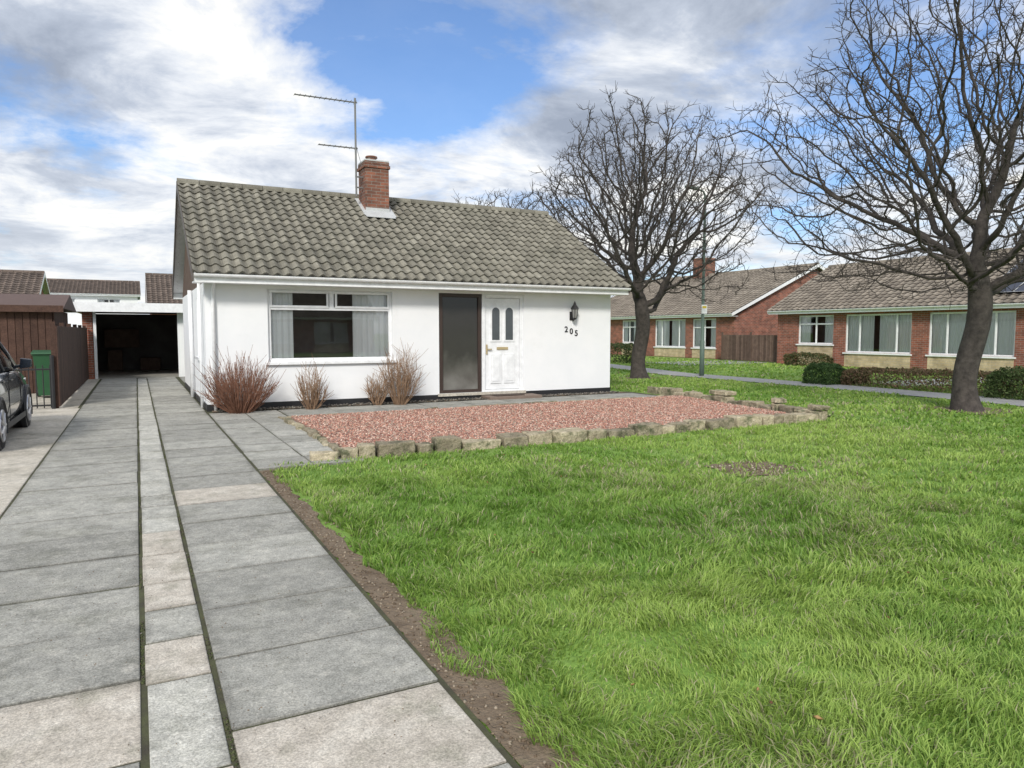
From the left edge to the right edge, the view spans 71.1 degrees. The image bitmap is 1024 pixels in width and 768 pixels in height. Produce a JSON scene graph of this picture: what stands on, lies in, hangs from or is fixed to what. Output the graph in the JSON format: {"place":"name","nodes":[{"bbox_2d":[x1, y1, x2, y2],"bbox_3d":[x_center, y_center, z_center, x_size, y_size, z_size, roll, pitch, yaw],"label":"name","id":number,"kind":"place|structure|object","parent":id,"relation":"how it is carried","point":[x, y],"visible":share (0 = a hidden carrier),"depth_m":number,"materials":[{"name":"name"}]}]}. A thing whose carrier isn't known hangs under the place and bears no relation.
{"place":"outdoors","nodes":[
{"label":"outdoors","id":0,"kind":"place"},
{"bbox_2d":[32,379,99,409],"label":"side yard paving","id":1,"kind":"structure","parent":0,"point":[78,397],"depth_m":16.12,"materials":[{"name":"concrete"}]},
{"bbox_2d":[31,350,50,396],"bbox_3d":[-10.575,-0.233,16.411,0.620,1.090,0.794,-2,5,-28],"label":"wheelie bin","id":2,"kind":"object","parent":1,"relation":"on","point":[40,358],"visible":0.52,"depth_m":16.08,"materials":[{"name":"green plastic"}]},
{"bbox_2d":[50,322,88,407],"bbox_3d":[-11.162,-0.674,18.276,0.112,1.700,9.737,-2,5,-28],"label":"wooden fence","id":3,"kind":"object","parent":1,"relation":"on","point":[69,347],"visible":0.99,"depth_m":16.11,"materials":[{"name":"brown wood"}]},
{"bbox_2d":[17,355,55,408],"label":"metal gate","id":4,"kind":"structure","parent":3,"relation":"attached to","point":[52,385],"depth_m":13.88,"materials":[{"name":"black metal"}]},
{"bbox_2d":[98,299,119,302],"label":"window curtain","id":5,"kind":"object","parent":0,"point":[116,301],"depth_m":61.12,"materials":[{"name":"white fabric"}]},
{"bbox_2d":[73,302,184,378],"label":"garage","id":6,"kind":"structure","parent":0,"point":[135,340],"depth_m":27.80,"materials":[{"name":"white paint"}]},
{"bbox_2d":[0,377,653,767],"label":"driveway paving slabs","id":7,"kind":"structure","parent":0,"point":[64,543],"depth_m":3.72,"materials":[{"name":"concrete"}]},
{"bbox_2d":[137,380,238,767],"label":"joint moss","id":8,"kind":"object","parent":7,"relation":"on","point":[231,740],"visible":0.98,"depth_m":3.44,"materials":[{"name":"green plant"}]},
{"bbox_2d":[0,459,471,767],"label":"drive grit","id":9,"kind":"object","parent":7,"relation":"on","point":[199,609],"visible":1,"depth_m":3.83,"materials":[{"name":"grey gravel"}]},
{"bbox_2d":[194,345,283,413],"bbox_3d":[-4.980,-0.099,13.197,1.632,1.298,1.586,-2,5,-28],"label":"bare shrub","id":10,"kind":"object","parent":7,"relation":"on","point":[233,403],"visible":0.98,"depth_m":13.02,"materials":[{"name":"brown plant"}]},
{"bbox_2d":[291,359,333,409],"bbox_3d":[-3.797,-0.049,13.800,0.745,1.110,0.779,1,4,15],"label":"bare shrub","id":11,"kind":"object","parent":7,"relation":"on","point":[306,393],"visible":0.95,"depth_m":13.72,"materials":[{"name":"brown plant"}]},
{"bbox_2d":[374,338,427,404],"bbox_3d":[-2.280,-0.252,14.633,1.191,1.395,1.150,1,4,12],"label":"bare shrub","id":12,"kind":"object","parent":7,"relation":"on","point":[404,388],"visible":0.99,"depth_m":14.61,"materials":[{"name":"brown plant"}]},
{"bbox_2d":[0,377,831,767],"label":"drive bedding soil","id":13,"kind":"structure","parent":0,"point":[144,761],"depth_m":3.54,"materials":[{"name":"brown soil"}]},
{"bbox_2d":[212,391,625,411],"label":"flower bed soil","id":14,"kind":"structure","parent":13,"relation":"on","point":[438,401],"depth_m":15.24,"materials":[{"name":"brown soil"}]},
{"bbox_2d":[362,367,388,404],"bbox_3d":[-2.756,0.037,14.629,0.677,0.818,0.572,3,5,39],"label":"bare shrub","id":15,"kind":"object","parent":14,"relation":"on","point":[377,388],"visible":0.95,"depth_m":14.57,"materials":[{"name":"brown plant"}]},
{"bbox_2d":[216,391,620,412],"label":"bed pebbles","id":16,"kind":"object","parent":14,"relation":"on","point":[384,402],"visible":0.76,"depth_m":15.07,"materials":[{"name":"grey gravel"}]},
{"bbox_2d":[0,0,1023,302],"label":"sky","id":17,"kind":"structure","parent":0,"point":[105,104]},
{"bbox_2d":[80,354,1023,767],"bbox_3d":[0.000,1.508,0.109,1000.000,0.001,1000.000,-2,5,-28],"label":"ground","id":18,"kind":"structure","parent":0,"point":[342,532],"depth_m":4.25,"materials":[{"name":"green plant"}]},
{"bbox_2d":[0,269,49,293],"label":"brick bungalow","id":19,"kind":"object","parent":18,"relation":"on","point":[23,282],"visible":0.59,"depth_m":36.22,"materials":[{"name":"brown tile"}]},
{"bbox_2d":[0,293,75,393],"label":"garden shed","id":20,"kind":"structure","parent":18,"relation":"on","point":[26,320],"depth_m":17.36,"materials":[{"name":"wood"}]},
{"bbox_2d":[0,408,79,515],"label":"concrete hardstanding","id":21,"kind":"structure","parent":18,"relation":"on","point":[24,451],"depth_m":9.32,"materials":[{"name":"grey concrete"}]},
{"bbox_2d":[0,342,32,450],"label":"parked car","id":22,"kind":"object","parent":21,"relation":"on","point":[16,407],"visible":1,"depth_m":10.22,"materials":[{"name":"grey paint"}]},
{"bbox_2d":[65,295,137,326],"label":"walls","id":23,"kind":"structure","parent":18,"relation":"on","point":[74,318],"depth_m":59.99,"materials":[{"name":"white paint"}]},
{"bbox_2d":[47,279,140,294],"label":"roof front","id":24,"kind":"structure","parent":23,"relation":"on","point":[87,287],"depth_m":61.41,"materials":[{"name":"tile"}]},
{"bbox_2d":[47,278,139,281],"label":"ridge tiles","id":25,"kind":"object","parent":24,"relation":"on","point":[91,280],"visible":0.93,"depth_m":62.99,"materials":[{"name":"grey tile"}]},
{"bbox_2d":[50,292,140,299],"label":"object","id":26,"kind":"structure","parent":23,"relation":"attached to","point":[132,295],"depth_m":60.03,"materials":[{"name":"white plastic"}]},
{"bbox_2d":[50,293,128,294],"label":"gutter","id":27,"kind":"object","parent":26,"relation":"attached to","point":[94,294],"visible":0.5,"depth_m":59.90,"materials":[{"name":"white plastic"}]},
{"bbox_2d":[97,299,120,302],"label":"window frame","id":28,"kind":"object","parent":23,"relation":"in","point":[109,300],"visible":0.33,"depth_m":60.88,"materials":[{"name":"white plastic"}]},
{"bbox_2d":[145,273,182,314],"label":"brick bungalow","id":29,"kind":"object","parent":18,"relation":"on","point":[158,287],"visible":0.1,"depth_m":46.17,"materials":[{"name":"brown tile"}]},
{"bbox_2d":[172,155,630,411],"bbox_3d":[-3.247,-2.714,18.409,9.624,5.750,8.010,-2,5,-28],"label":"white bungalow","id":30,"kind":"object","parent":18,"relation":"on","point":[477,301],"visible":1,"depth_m":15.68,"materials":[{"name":"white painted render"},{"name":"concrete roof tile"},{"name":"white upvc"}]},
{"bbox_2d":[292,293,352,357],"bbox_3d":[-3.894,-1.212,14.977,2.500,1.410,0.960,-2,5,-28],"label":"window glass","id":31,"kind":"structure","parent":30,"relation":"in","point":[316,333],"depth_m":15.41,"materials":[{"name":"black glass"}]},
{"bbox_2d":[294,93,362,196],"bbox_3d":[-3.994,-5.648,17.036,2.231,2.300,0.296,-2,5,-24],"label":"television aerial","id":32,"kind":"object","parent":30,"relation":"attached to","point":[355,148],"visible":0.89,"depth_m":17.09,"materials":[{"name":"metal"}]},
{"bbox_2d":[266,289,396,364],"bbox_3d":[-3.621,-1.144,14.458,2.620,1.470,0.200,-2,5,-28],"label":"front window frame","id":33,"kind":"structure","parent":30,"relation":"in","point":[329,306],"depth_m":14.43,"materials":[{"name":"white plastic"}]},
{"bbox_2d":[486,305,513,382],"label":"door panels","id":34,"kind":"structure","parent":30,"relation":"in","point":[495,311],"depth_m":16.26,"materials":[{"name":"white plastic"}]},
{"bbox_2d":[481,294,522,391],"bbox_3d":[-0.228,-0.932,16.297,1.040,2.180,0.100,-2,5,-28],"label":"door","id":35,"kind":"structure","parent":30,"relation":"in","point":[487,300],"depth_m":16.28,"materials":[{"name":"white plastic"}]},
{"bbox_2d":[259,469,593,767],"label":"soil verge","id":36,"kind":"structure","parent":18,"relation":"on","point":[525,757],"depth_m":3.31,"materials":[{"name":"brown soil"}]},
{"bbox_2d":[278,395,671,450],"bbox_3d":[0.767,0.560,12.682,8.836,0.132,4.098,-2,5,-28],"label":"stone edging","id":37,"kind":"object","parent":18,"relation":"on","point":[313,433],"visible":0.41,"depth_m":11.01,"materials":[{"name":"stone"}]},
{"bbox_2d":[453,185,608,249],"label":"bare tree","id":38,"kind":"object","parent":18,"relation":"on","point":[508,205],"visible":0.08,"depth_m":49.61,"materials":[{"name":"brown plant"}]},
{"bbox_2d":[291,395,785,447],"bbox_3d":[0.893,0.575,12.559,8.650,0.075,4.200,-2,5,-28],"label":"red gravel bed","id":39,"kind":"object","parent":18,"relation":"on","point":[332,441],"visible":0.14,"depth_m":11.60,"materials":[{"name":"red gravel"}]},
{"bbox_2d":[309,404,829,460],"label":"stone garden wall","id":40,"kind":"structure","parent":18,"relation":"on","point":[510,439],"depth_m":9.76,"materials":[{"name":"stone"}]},
{"bbox_2d":[610,342,632,362],"bbox_3d":[5.067,-1.564,35.634,1.165,1.074,3.603,-2,5,-28],"label":"evergreen shrub","id":41,"kind":"object","parent":18,"relation":"on","point":[623,346],"visible":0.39,"depth_m":34.63,"materials":[{"name":"green plant"}]},
{"bbox_2d":[514,80,781,378],"bbox_3d":[4.170,-4.527,23.299,8.062,8.872,7.633,-2,5,-28],"label":"bare tree","id":42,"kind":"object","parent":18,"relation":"on","point":[642,314],"visible":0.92,"depth_m":22.41,"materials":[{"name":"brown plant"}]},
{"bbox_2d":[610,256,825,358],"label":"brick bungalow","id":43,"kind":"object","parent":18,"relation":"on","point":[675,325],"visible":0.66,"depth_m":42.22,"materials":[{"name":"brown tile"}]},
{"bbox_2d":[622,320,635,343],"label":"window frame","id":44,"kind":"structure","parent":43,"relation":"in","point":[629,327],"depth_m":46.86,"materials":[{"name":"white plastic"}]},
{"bbox_2d":[628,321,633,341],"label":"window glass","id":45,"kind":"structure","parent":43,"relation":"in","point":[632,322],"depth_m":47.84,"materials":[{"name":"black glass"}]},
{"bbox_2d":[657,321,671,345],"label":"window glass","id":46,"kind":"structure","parent":43,"relation":"in","point":[670,331],"depth_m":44.80,"materials":[{"name":"glass"}]},
{"bbox_2d":[654,319,685,347],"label":"window frame","id":47,"kind":"structure","parent":43,"relation":"in","point":[656,345],"depth_m":43.51,"materials":[{"name":"white plastic"}]},
{"bbox_2d":[691,318,715,348],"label":"window frame","id":48,"kind":"structure","parent":43,"relation":"in","point":[694,347],"depth_m":40.69,"materials":[{"name":"white plastic"}]},
{"bbox_2d":[704,320,710,346],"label":"window glass","id":49,"kind":"structure","parent":43,"relation":"in","point":[708,322],"depth_m":41.85,"materials":[{"name":"black glass"}]},
{"bbox_2d":[425,423,1018,719],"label":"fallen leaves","id":50,"kind":"object","parent":18,"relation":"on","point":[814,716],"visible":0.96,"depth_m":3.67,"materials":[{"name":"brown plant"}]},
{"bbox_2d":[647,386,809,412],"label":"stone garden wall","id":51,"kind":"structure","parent":18,"relation":"on","point":[725,396],"depth_m":14.80,"materials":[{"name":"stone"}]},
{"bbox_2d":[721,332,776,361],"bbox_3d":[12.098,-1.890,36.412,0.100,1.500,4.000,-2,5,-28],"label":"wooden fence","id":52,"kind":"object","parent":18,"relation":"on","point":[734,347],"visible":0.93,"depth_m":36.42,"materials":[{"name":"brown wood"}]},
{"bbox_2d":[705,460,793,475],"bbox_3d":[2.651,0.931,7.957,1.021,0.001,0.857,-2,5,-28],"label":"soil patch","id":53,"kind":"object","parent":18,"relation":"on","point":[744,465],"visible":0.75,"depth_m":7.98,"materials":[{"name":"brown soil"}]},
{"bbox_2d":[709,459,832,475],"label":"soil crumbs","id":54,"kind":"object","parent":53,"relation":"on","point":[749,469],"visible":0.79,"depth_m":7.90,"materials":[{"name":"brown soil"}]},
{"bbox_2d":[783,351,833,365],"bbox_3d":[13.063,-1.099,31.657,1.064,0.719,2.106,-2,5,-28],"label":"evergreen shrub","id":55,"kind":"object","parent":18,"relation":"on","point":[793,357],"visible":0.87,"depth_m":31.51,"materials":[{"name":"green plant"}]},
{"bbox_2d":[610,364,1023,405],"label":"footpath","id":56,"kind":"structure","parent":18,"relation":"on","point":[1019,402],"depth_m":19.70,"materials":[{"name":"concrete"}]},
{"bbox_2d":[685,185,706,375],"bbox_3d":[6.149,-3.404,24.054,1.076,6.309,0.182,-3,5,-35],"label":"street lamp","id":57,"kind":"object","parent":56,"relation":"on","point":[702,341],"visible":0.68,"depth_m":24.36,"materials":[{"name":"metal"}]},
{"bbox_2d":[801,362,845,384],"bbox_3d":[9.073,-0.306,20.770,1.034,0.684,0.936,-2,5,-28],"label":"evergreen shrub","id":58,"kind":"object","parent":18,"relation":"on","point":[821,368],"visible":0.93,"depth_m":20.55,"materials":[{"name":"green plant"}]},
{"bbox_2d":[700,0,1023,411],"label":"bare tree","id":59,"kind":"object","parent":18,"relation":"on","point":[982,289],"visible":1,"depth_m":13.47,"materials":[{"name":"brown plant"}]},
{"bbox_2d":[767,247,1023,371],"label":"brick bungalow","id":60,"kind":"object","parent":18,"relation":"on","point":[840,326],"visible":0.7,"depth_m":29.55,"materials":[{"name":"brown tile"}]},
{"bbox_2d":[796,315,833,345],"bbox_3d":[13.730,-2.423,32.421,0.200,1.360,2.020,-2,5,-28],"label":"window frame","id":61,"kind":"structure","parent":60,"relation":"in","point":[816,335],"depth_m":32.43,"materials":[{"name":"white plastic"}]},
{"bbox_2d":[811,317,824,342],"bbox_3d":[14.253,-2.472,32.691,0.960,1.300,1.900,-2,5,-28],"label":"window glass","id":62,"kind":"structure","parent":60,"relation":"in","point":[821,328],"depth_m":33.53,"materials":[{"name":"black glass"}]},
{"bbox_2d":[848,315,879,351],"bbox_3d":[15.666,-2.112,30.007,0.960,1.630,3.000,-2,5,-28],"label":"window glass","id":63,"kind":"structure","parent":60,"relation":"in","point":[877,317],"depth_m":30.91,"materials":[{"name":"black glass"}]},
{"bbox_2d":[842,313,911,355],"bbox_3d":[15.143,-2.062,29.737,0.200,1.690,3.120,-2,5,-28],"label":"window frame","id":64,"kind":"structure","parent":60,"relation":"in","point":[859,351],"depth_m":29.89,"materials":[{"name":"white plastic"}]},
{"bbox_2d":[925,310,1015,358],"bbox_3d":[16.881,-1.822,26.422,0.200,1.690,3.220,-2,5,-28],"label":"window frame","id":65,"kind":"structure","parent":60,"relation":"in","point":[946,354],"depth_m":26.93,"materials":[{"name":"white plastic"}]},
{"bbox_2d":[840,366,1023,398],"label":"hedge","id":66,"kind":"object","parent":18,"relation":"on","point":[861,375],"visible":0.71,"depth_m":18.91,"materials":[{"name":"green plant"}]},
{"bbox_2d":[922,406,1020,414],"bbox_3d":[8.881,0.495,13.851,1.610,0.001,1.462,-2,5,-28],"label":"soil patch","id":67,"kind":"object","parent":18,"relation":"on","point":[985,408],"visible":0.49,"depth_m":13.70,"materials":[{"name":"brown soil"}]},
{"bbox_2d":[982,365,1023,399],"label":"evergreen shrub","id":68,"kind":"object","parent":18,"relation":"on","point":[1001,374],"visible":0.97,"depth_m":16.21,"materials":[{"name":"green plant"}]},
{"bbox_2d":[647,360,984,385],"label":"garden path","id":69,"kind":"structure","parent":0,"point":[766,362],"depth_m":34.07,"materials":[{"name":"concrete"}]}
]}

